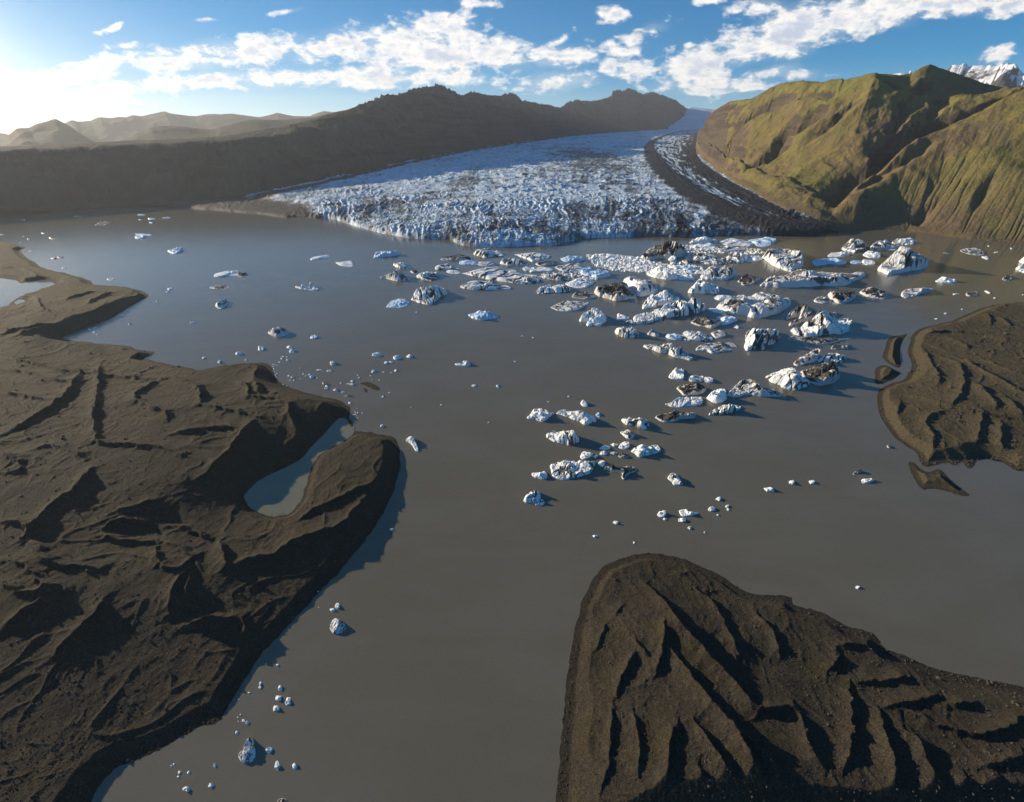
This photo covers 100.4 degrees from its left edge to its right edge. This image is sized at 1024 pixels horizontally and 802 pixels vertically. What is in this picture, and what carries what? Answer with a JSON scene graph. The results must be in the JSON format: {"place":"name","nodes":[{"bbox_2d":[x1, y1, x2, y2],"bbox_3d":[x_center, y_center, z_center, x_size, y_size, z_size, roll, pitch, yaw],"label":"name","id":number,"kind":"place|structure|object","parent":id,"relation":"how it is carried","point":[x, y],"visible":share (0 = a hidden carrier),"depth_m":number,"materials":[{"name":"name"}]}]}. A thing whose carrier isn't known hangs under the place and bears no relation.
{"place":"outdoors","nodes":[
{"label":"outdoors","id":0,"kind":"place"},
{"bbox_2d":[0,119,93,145],"bbox_3d":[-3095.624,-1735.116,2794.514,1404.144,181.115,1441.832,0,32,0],"label":"mountain","id":1,"kind":"structure","parent":0,"point":[52,131],"depth_m":2543.27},
{"bbox_2d":[65,111,334,141],"bbox_3d":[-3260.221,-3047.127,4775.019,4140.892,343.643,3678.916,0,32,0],"label":"mountain range","id":2,"kind":"structure","parent":0,"point":[100,129],"depth_m":4070.73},
{"bbox_2d":[0,241,400,801],"bbox_3d":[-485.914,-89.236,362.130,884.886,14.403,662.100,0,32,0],"label":"moraine bank","id":3,"kind":"structure","parent":0,"point":[94,435],"depth_m":146.59,"materials":[{"name":"soil"}]},
{"bbox_2d":[0,307,1023,801],"bbox_3d":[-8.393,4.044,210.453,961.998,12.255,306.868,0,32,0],"label":"stones","id":4,"kind":"object","parent":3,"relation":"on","point":[580,615],"visible":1,"depth_m":112.85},
{"bbox_2d":[121,110,346,140],"bbox_3d":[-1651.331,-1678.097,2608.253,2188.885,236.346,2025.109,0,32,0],"label":"hill","id":5,"kind":"structure","parent":0,"point":[164,132],"depth_m":2285.32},
{"bbox_2d":[244,418,353,516],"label":"pond","id":6,"kind":"structure","parent":0,"point":[278,492],"depth_m":173.75,"materials":[{"name":"liquid"}]},
{"bbox_2d":[0,83,687,210],"bbox_3d":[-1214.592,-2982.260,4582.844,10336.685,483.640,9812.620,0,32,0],"label":"hill","id":7,"kind":"structure","parent":0,"point":[382,131],"depth_m":1075.84,"materials":[{"name":"stone"}]},
{"bbox_2d":[173,129,830,247],"bbox_3d":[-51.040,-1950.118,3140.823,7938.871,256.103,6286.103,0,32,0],"label":"glacier","id":8,"kind":"object","parent":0,"point":[618,184],"visible":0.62,"depth_m":798.45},
{"bbox_2d":[0,205,1023,801],"bbox_3d":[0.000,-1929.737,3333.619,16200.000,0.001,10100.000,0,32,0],"label":"water","id":9,"kind":"structure","parent":0,"point":[436,669],"depth_m":174.93,"materials":[{"name":"liquid"}]},
{"bbox_2d":[215,299,228,308],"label":"iceberg","id":10,"kind":"object","parent":9,"relation":"on","point":[220,304],"visible":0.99,"depth_m":353.02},
{"bbox_2d":[214,270,238,276],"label":"iceberg","id":11,"kind":"object","parent":9,"relation":"on","point":[228,273],"visible":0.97,"depth_m":433.83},
{"bbox_2d":[238,737,254,763],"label":"iceberg","id":12,"kind":"object","parent":9,"relation":"on","point":[246,755],"visible":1,"depth_m":97.16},
{"bbox_2d":[268,327,288,336],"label":"iceberg","id":13,"kind":"object","parent":9,"relation":"on","point":[278,331],"visible":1,"depth_m":302.58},
{"bbox_2d":[295,282,318,290],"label":"iceberg","id":14,"kind":"object","parent":9,"relation":"on","point":[310,287],"visible":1,"depth_m":393.21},
{"bbox_2d":[330,618,345,633],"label":"iceberg","id":15,"kind":"object","parent":9,"relation":"on","point":[337,625],"visible":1,"depth_m":122.26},
{"bbox_2d":[360,382,379,390],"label":"mud shoal","id":16,"kind":"structure","parent":9,"relation":"in","point":[372,386],"depth_m":241.41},
{"bbox_2d":[373,250,400,258],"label":"iceberg","id":17,"kind":"object","parent":9,"relation":"on","point":[385,254],"visible":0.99,"depth_m":501.37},
{"bbox_2d":[381,269,409,280],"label":"iceberg","id":18,"kind":"object","parent":9,"relation":"on","point":[398,275],"visible":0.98,"depth_m":418.82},
{"bbox_2d":[386,298,409,307],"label":"iceberg","id":19,"kind":"object","parent":9,"relation":"on","point":[399,303],"visible":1,"depth_m":357.24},
{"bbox_2d":[393,262,410,268],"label":"iceberg","id":20,"kind":"object","parent":9,"relation":"on","point":[401,265],"visible":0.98,"depth_m":456.47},
{"bbox_2d":[406,436,418,451],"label":"iceberg","id":21,"kind":"object","parent":9,"relation":"on","point":[411,440],"visible":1,"depth_m":194.91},
{"bbox_2d":[416,271,439,280],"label":"iceberg","id":22,"kind":"object","parent":9,"relation":"on","point":[430,276],"visible":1,"depth_m":422.58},
{"bbox_2d":[411,284,446,304],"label":"iceberg","id":23,"kind":"object","parent":9,"relation":"on","point":[431,294],"visible":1,"depth_m":368.25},
{"bbox_2d":[435,263,458,269],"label":"iceberg","id":24,"kind":"object","parent":9,"relation":"on","point":[446,266],"visible":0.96,"depth_m":451.26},
{"bbox_2d":[441,254,471,260],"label":"iceberg","id":25,"kind":"object","parent":9,"relation":"on","point":[459,257],"visible":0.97,"depth_m":485.49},
{"bbox_2d":[468,310,497,319],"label":"iceberg","id":26,"kind":"object","parent":9,"relation":"on","point":[482,315],"visible":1,"depth_m":331.92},
{"bbox_2d":[460,280,511,289],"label":"iceberg","id":27,"kind":"object","parent":9,"relation":"on","point":[481,285],"visible":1,"depth_m":395.83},
{"bbox_2d":[474,248,503,257],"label":"iceberg","id":28,"kind":"object","parent":9,"relation":"on","point":[486,252],"visible":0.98,"depth_m":503.67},
{"bbox_2d":[462,267,542,283],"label":"iceberg","id":29,"kind":"object","parent":9,"relation":"on","point":[502,274],"visible":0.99,"depth_m":426.87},
{"bbox_2d":[500,257,528,265],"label":"iceberg","id":30,"kind":"object","parent":9,"relation":"on","point":[510,261],"visible":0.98,"depth_m":468.97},
{"bbox_2d":[523,275,541,283],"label":"iceberg","id":31,"kind":"object","parent":9,"relation":"on","point":[532,279],"visible":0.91,"depth_m":411.52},
{"bbox_2d":[523,489,544,505],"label":"iceberg","id":32,"kind":"object","parent":9,"relation":"on","point":[533,497],"visible":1,"depth_m":164.63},
{"bbox_2d":[515,252,552,261],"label":"iceberg","id":33,"kind":"object","parent":9,"relation":"on","point":[533,256],"visible":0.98,"depth_m":494.55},
{"bbox_2d":[532,471,546,478],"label":"iceberg","id":34,"kind":"object","parent":9,"relation":"on","point":[541,475],"visible":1,"depth_m":176.34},
{"bbox_2d":[527,408,553,421],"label":"iceberg","id":35,"kind":"object","parent":9,"relation":"on","point":[540,415],"visible":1,"depth_m":212.97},
{"bbox_2d":[536,261,558,266],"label":"iceberg","id":36,"kind":"object","parent":9,"relation":"on","point":[544,263],"visible":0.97,"depth_m":466.73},
{"bbox_2d":[535,284,569,293],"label":"iceberg","id":37,"kind":"object","parent":9,"relation":"on","point":[551,289],"visible":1,"depth_m":385.91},
{"bbox_2d":[541,272,571,280],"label":"iceberg","id":38,"kind":"object","parent":9,"relation":"on","point":[554,276],"visible":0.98,"depth_m":420.49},
{"bbox_2d":[546,430,579,444],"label":"iceberg","id":39,"kind":"object","parent":9,"relation":"on","point":[570,437],"visible":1,"depth_m":196.23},
{"bbox_2d":[551,301,588,311],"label":"iceberg","id":40,"kind":"object","parent":9,"relation":"on","point":[566,306],"visible":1,"depth_m":352.31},
{"bbox_2d":[550,460,596,479],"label":"iceberg","id":41,"kind":"object","parent":9,"relation":"on","point":[565,470],"visible":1,"depth_m":179.33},
{"bbox_2d":[561,256,585,261],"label":"iceberg","id":42,"kind":"object","parent":9,"relation":"on","point":[572,259],"visible":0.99,"depth_m":481.58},
{"bbox_2d":[556,263,591,271],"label":"iceberg","id":43,"kind":"object","parent":9,"relation":"on","point":[572,267],"visible":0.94,"depth_m":451.61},
{"bbox_2d":[557,410,595,424],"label":"iceberg","id":44,"kind":"object","parent":9,"relation":"on","point":[582,417],"visible":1,"depth_m":211.44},
{"bbox_2d":[565,278,593,287],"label":"iceberg","id":45,"kind":"object","parent":9,"relation":"on","point":[580,283],"visible":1,"depth_m":405.56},
{"bbox_2d":[572,291,596,298],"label":"iceberg","id":46,"kind":"object","parent":9,"relation":"on","point":[583,295],"visible":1,"depth_m":374.42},
{"bbox_2d":[579,308,606,325],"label":"iceberg","id":47,"kind":"object","parent":9,"relation":"on","point":[594,317],"visible":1,"depth_m":323.51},
{"bbox_2d":[580,267,610,277],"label":"iceberg","id":48,"kind":"object","parent":9,"relation":"on","point":[597,273],"visible":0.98,"depth_m":432.11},
{"bbox_2d":[594,282,635,300],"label":"iceberg","id":49,"kind":"object","parent":9,"relation":"on","point":[621,291],"visible":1,"depth_m":374.78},
{"bbox_2d":[604,463,636,479],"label":"iceberg","id":50,"kind":"object","parent":9,"relation":"on","point":[625,471],"visible":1,"depth_m":179.06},
{"bbox_2d":[615,327,638,337],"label":"iceberg","id":51,"kind":"object","parent":9,"relation":"on","point":[631,332],"visible":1,"depth_m":299.50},
{"bbox_2d":[620,430,634,438],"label":"iceberg","id":52,"kind":"object","parent":9,"relation":"on","point":[628,434],"visible":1,"depth_m":200.54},
{"bbox_2d":[621,417,648,428],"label":"iceberg","id":53,"kind":"object","parent":9,"relation":"on","point":[639,423],"visible":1,"depth_m":207.72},
{"bbox_2d":[623,276,657,295],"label":"iceberg","id":54,"kind":"object","parent":9,"relation":"on","point":[638,286],"visible":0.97,"depth_m":382.48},
{"bbox_2d":[523,243,764,279],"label":"brash ice","id":55,"kind":"structure","parent":9,"relation":"on","point":[614,260],"depth_m":466.03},
{"bbox_2d":[631,444,660,456],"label":"iceberg","id":56,"kind":"object","parent":9,"relation":"on","point":[641,450],"visible":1,"depth_m":189.59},
{"bbox_2d":[642,290,678,308],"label":"iceberg","id":57,"kind":"object","parent":9,"relation":"on","point":[664,297],"visible":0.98,"depth_m":358.20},
{"bbox_2d":[646,265,677,279],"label":"iceberg","id":58,"kind":"object","parent":9,"relation":"on","point":[659,272],"visible":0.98,"depth_m":422.94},
{"bbox_2d":[641,240,687,259],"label":"iceberg","id":59,"kind":"object","parent":9,"relation":"on","point":[666,250],"visible":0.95,"depth_m":497.77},
{"bbox_2d":[626,298,704,323],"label":"iceberg","id":60,"kind":"object","parent":9,"relation":"on","point":[682,308],"visible":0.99,"depth_m":334.13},
{"bbox_2d":[643,343,692,359],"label":"iceberg","id":61,"kind":"object","parent":9,"relation":"on","point":[670,349],"visible":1,"depth_m":275.57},
{"bbox_2d":[666,333,681,339],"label":"iceberg","id":62,"kind":"object","parent":9,"relation":"on","point":[674,336],"visible":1,"depth_m":296.96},
{"bbox_2d":[668,473,681,485],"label":"iceberg","id":63,"kind":"object","parent":9,"relation":"on","point":[674,479],"visible":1,"depth_m":174.15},
{"bbox_2d":[655,411,695,422],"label":"iceberg","id":64,"kind":"object","parent":9,"relation":"on","point":[673,416],"visible":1,"depth_m":212.76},
{"bbox_2d":[669,367,683,379],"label":"iceberg","id":65,"kind":"object","parent":9,"relation":"on","point":[676,374],"visible":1,"depth_m":249.58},
{"bbox_2d":[665,396,702,407],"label":"iceberg","id":66,"kind":"object","parent":9,"relation":"on","point":[679,402],"visible":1,"depth_m":224.58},
{"bbox_2d":[679,509,698,516],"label":"iceberg","id":67,"kind":"object","parent":9,"relation":"on","point":[684,512],"visible":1,"depth_m":159.14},
{"bbox_2d":[677,382,705,395],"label":"iceberg","id":68,"kind":"object","parent":9,"relation":"on","point":[693,388],"visible":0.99,"depth_m":234.83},
{"bbox_2d":[687,375,703,381],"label":"iceberg","id":69,"kind":"object","parent":9,"relation":"on","point":[694,378],"visible":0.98,"depth_m":245.92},
{"bbox_2d":[682,330,712,340],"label":"iceberg","id":70,"kind":"object","parent":9,"relation":"on","point":[688,335],"visible":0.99,"depth_m":296.83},
{"bbox_2d":[688,278,718,293],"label":"iceberg","id":71,"kind":"object","parent":9,"relation":"on","point":[699,286],"visible":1,"depth_m":383.17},
{"bbox_2d":[689,236,717,242],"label":"iceberg","id":72,"kind":"object","parent":9,"relation":"on","point":[704,239],"visible":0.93,"depth_m":562.23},
{"bbox_2d":[692,253,716,261],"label":"iceberg","id":73,"kind":"object","parent":9,"relation":"on","point":[699,257],"visible":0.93,"depth_m":484.66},
{"bbox_2d":[691,316,721,328],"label":"iceberg","id":74,"kind":"object","parent":9,"relation":"on","point":[707,322],"visible":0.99,"depth_m":317.81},
{"bbox_2d":[704,258,724,264],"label":"iceberg","id":75,"kind":"object","parent":9,"relation":"on","point":[714,261],"visible":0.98,"depth_m":471.68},
{"bbox_2d":[696,341,736,353],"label":"iceberg","id":76,"kind":"object","parent":9,"relation":"on","point":[718,347],"visible":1,"depth_m":282.85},
{"bbox_2d":[707,389,726,402],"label":"iceberg","id":77,"kind":"object","parent":9,"relation":"on","point":[718,396],"visible":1,"depth_m":227.09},
{"bbox_2d":[700,264,735,279],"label":"iceberg","id":78,"kind":"object","parent":9,"relation":"on","point":[715,273],"visible":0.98,"depth_m":424.38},
{"bbox_2d":[711,330,724,338],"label":"iceberg","id":79,"kind":"object","parent":9,"relation":"on","point":[718,334],"visible":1,"depth_m":300.78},
{"bbox_2d":[709,404,740,414],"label":"iceberg","id":80,"kind":"object","parent":9,"relation":"on","point":[726,409],"visible":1,"depth_m":217.33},
{"bbox_2d":[716,316,736,324],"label":"iceberg","id":81,"kind":"object","parent":9,"relation":"on","point":[727,320],"visible":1,"depth_m":324.18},
{"bbox_2d":[718,246,749,252],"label":"iceberg","id":82,"kind":"object","parent":9,"relation":"on","point":[731,249],"visible":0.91,"depth_m":526.24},
{"bbox_2d":[721,253,747,262],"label":"iceberg","id":83,"kind":"object","parent":9,"relation":"on","point":[736,258],"visible":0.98,"depth_m":483.32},
{"bbox_2d":[719,238,753,246],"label":"iceberg","id":84,"kind":"object","parent":9,"relation":"on","point":[734,242],"visible":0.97,"depth_m":557.54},
{"bbox_2d":[738,274,759,285],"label":"iceberg","id":85,"kind":"object","parent":9,"relation":"on","point":[746,279],"visible":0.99,"depth_m":411.72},
{"bbox_2d":[716,292,790,317],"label":"iceberg","id":86,"kind":"object","parent":9,"relation":"on","point":[760,305],"visible":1,"depth_m":342.03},
{"bbox_2d":[727,379,781,396],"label":"iceberg","id":87,"kind":"object","parent":9,"relation":"on","point":[743,387],"visible":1,"depth_m":232.91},
{"bbox_2d":[748,237,775,246],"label":"iceberg","id":88,"kind":"object","parent":9,"relation":"on","point":[764,242],"visible":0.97,"depth_m":563.68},
{"bbox_2d":[744,328,780,350],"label":"iceberg","id":89,"kind":"object","parent":9,"relation":"on","point":[762,338],"visible":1,"depth_m":288.92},
{"bbox_2d":[762,248,802,271],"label":"iceberg","id":90,"kind":"object","parent":9,"relation":"on","point":[790,260],"visible":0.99,"depth_m":467.72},
{"bbox_2d":[765,368,808,389],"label":"iceberg","id":91,"kind":"object","parent":9,"relation":"on","point":[789,378],"visible":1,"depth_m":240.13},
{"bbox_2d":[793,348,819,365],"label":"iceberg","id":92,"kind":"object","parent":9,"relation":"on","point":[812,356],"visible":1,"depth_m":265.11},
{"bbox_2d":[786,303,836,325],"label":"iceberg","id":93,"kind":"object","parent":9,"relation":"on","point":[802,313],"visible":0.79,"depth_m":327.32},
{"bbox_2d":[760,269,865,287],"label":"iceberg","id":94,"kind":"object","parent":9,"relation":"on","point":[802,278],"visible":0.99,"depth_m":403.75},
{"bbox_2d":[788,336,850,344],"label":"iceberg","id":95,"kind":"object","parent":9,"relation":"on","point":[811,340],"visible":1,"depth_m":293.10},
{"bbox_2d":[800,361,839,385],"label":"iceberg","id":96,"kind":"object","parent":9,"relation":"on","point":[825,373],"visible":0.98,"depth_m":246.77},
{"bbox_2d":[791,311,851,336],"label":"iceberg","id":97,"kind":"object","parent":9,"relation":"on","point":[824,322],"visible":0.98,"depth_m":305.33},
{"bbox_2d":[814,296,830,303],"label":"iceberg","id":98,"kind":"object","parent":9,"relation":"on","point":[822,299],"visible":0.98,"depth_m":363.19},
{"bbox_2d":[812,258,846,265],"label":"iceberg","id":99,"kind":"object","parent":9,"relation":"on","point":[836,261],"visible":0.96,"depth_m":471.69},
{"bbox_2d":[818,353,845,362],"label":"iceberg","id":100,"kind":"object","parent":9,"relation":"on","point":[835,357],"visible":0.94,"depth_m":267.90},
{"bbox_2d":[828,252,846,256],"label":"iceberg","id":101,"kind":"object","parent":9,"relation":"on","point":[839,254],"visible":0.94,"depth_m":502.48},
{"bbox_2d":[831,344,849,349],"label":"iceberg","id":102,"kind":"object","parent":9,"relation":"on","point":[842,346],"visible":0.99,"depth_m":283.61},
{"bbox_2d":[828,290,854,303],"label":"iceberg","id":103,"kind":"object","parent":9,"relation":"on","point":[842,296],"visible":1,"depth_m":366.90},
{"bbox_2d":[841,238,865,251],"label":"iceberg","id":104,"kind":"object","parent":9,"relation":"on","point":[853,245],"visible":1,"depth_m":527.20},
{"bbox_2d":[863,251,880,257],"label":"iceberg","id":105,"kind":"object","parent":9,"relation":"on","point":[870,254],"visible":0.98,"depth_m":500.08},
{"bbox_2d":[859,287,886,298],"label":"iceberg","id":106,"kind":"object","parent":9,"relation":"on","point":[872,292],"visible":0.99,"depth_m":376.36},
{"bbox_2d":[870,240,896,247],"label":"iceberg","id":107,"kind":"object","parent":9,"relation":"on","point":[879,244],"visible":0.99,"depth_m":540.04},
{"bbox_2d":[875,365,899,383],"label":"moraine islet","id":108,"kind":"object","parent":9,"relation":"in","point":[884,373],"visible":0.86,"depth_m":251.60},
{"bbox_2d":[882,334,906,367],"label":"moraine islet","id":109,"kind":"object","parent":9,"relation":"in","point":[891,354],"visible":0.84,"depth_m":279.40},
{"bbox_2d":[878,246,928,274],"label":"iceberg","id":110,"kind":"object","parent":9,"relation":"on","point":[901,259],"visible":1,"depth_m":448.93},
{"bbox_2d":[892,238,917,244],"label":"iceberg","id":111,"kind":"object","parent":9,"relation":"on","point":[907,241],"visible":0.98,"depth_m":561.18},
{"bbox_2d":[901,287,934,297],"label":"iceberg","id":112,"kind":"object","parent":9,"relation":"on","point":[909,293],"visible":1,"depth_m":381.91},
{"bbox_2d":[909,462,969,495],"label":"moraine spit","id":113,"kind":"structure","parent":9,"relation":"in","point":[938,479],"depth_m":173.66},
{"bbox_2d":[935,277,956,282],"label":"iceberg","id":114,"kind":"object","parent":9,"relation":"on","point":[944,280],"visible":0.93,"depth_m":412.26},
{"bbox_2d":[960,248,984,254],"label":"iceberg","id":115,"kind":"object","parent":9,"relation":"on","point":[973,251],"visible":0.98,"depth_m":515.94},
{"bbox_2d":[0,0,1023,134],"label":"sky","id":116,"kind":"structure","parent":0,"point":[64,61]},
{"bbox_2d":[668,107,714,128],"bbox_3d":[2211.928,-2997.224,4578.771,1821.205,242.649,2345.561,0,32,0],"label":"ice cap","id":117,"kind":"object","parent":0,"point":[693,118],"visible":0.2,"depth_m":4094.31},
{"bbox_2d":[556,553,1023,801],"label":"moraine bank","id":118,"kind":"structure","parent":0,"point":[776,735],"depth_m":100.77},
{"bbox_2d":[696,64,1023,243],"bbox_3d":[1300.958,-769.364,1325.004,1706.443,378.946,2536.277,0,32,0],"label":"mountain","id":119,"kind":"structure","parent":0,"point":[931,149],"depth_m":774.56,"materials":[{"name":"green plant"}]},
{"bbox_2d":[877,302,1023,470],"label":"moraine bank","id":120,"kind":"structure","parent":0,"point":[952,433],"depth_m":227.12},
{"bbox_2d":[895,63,1023,86],"bbox_3d":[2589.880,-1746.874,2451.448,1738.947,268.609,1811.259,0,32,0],"label":"snow mountain","id":121,"kind":"structure","parent":0,"point":[1007,74],"depth_m":2125.21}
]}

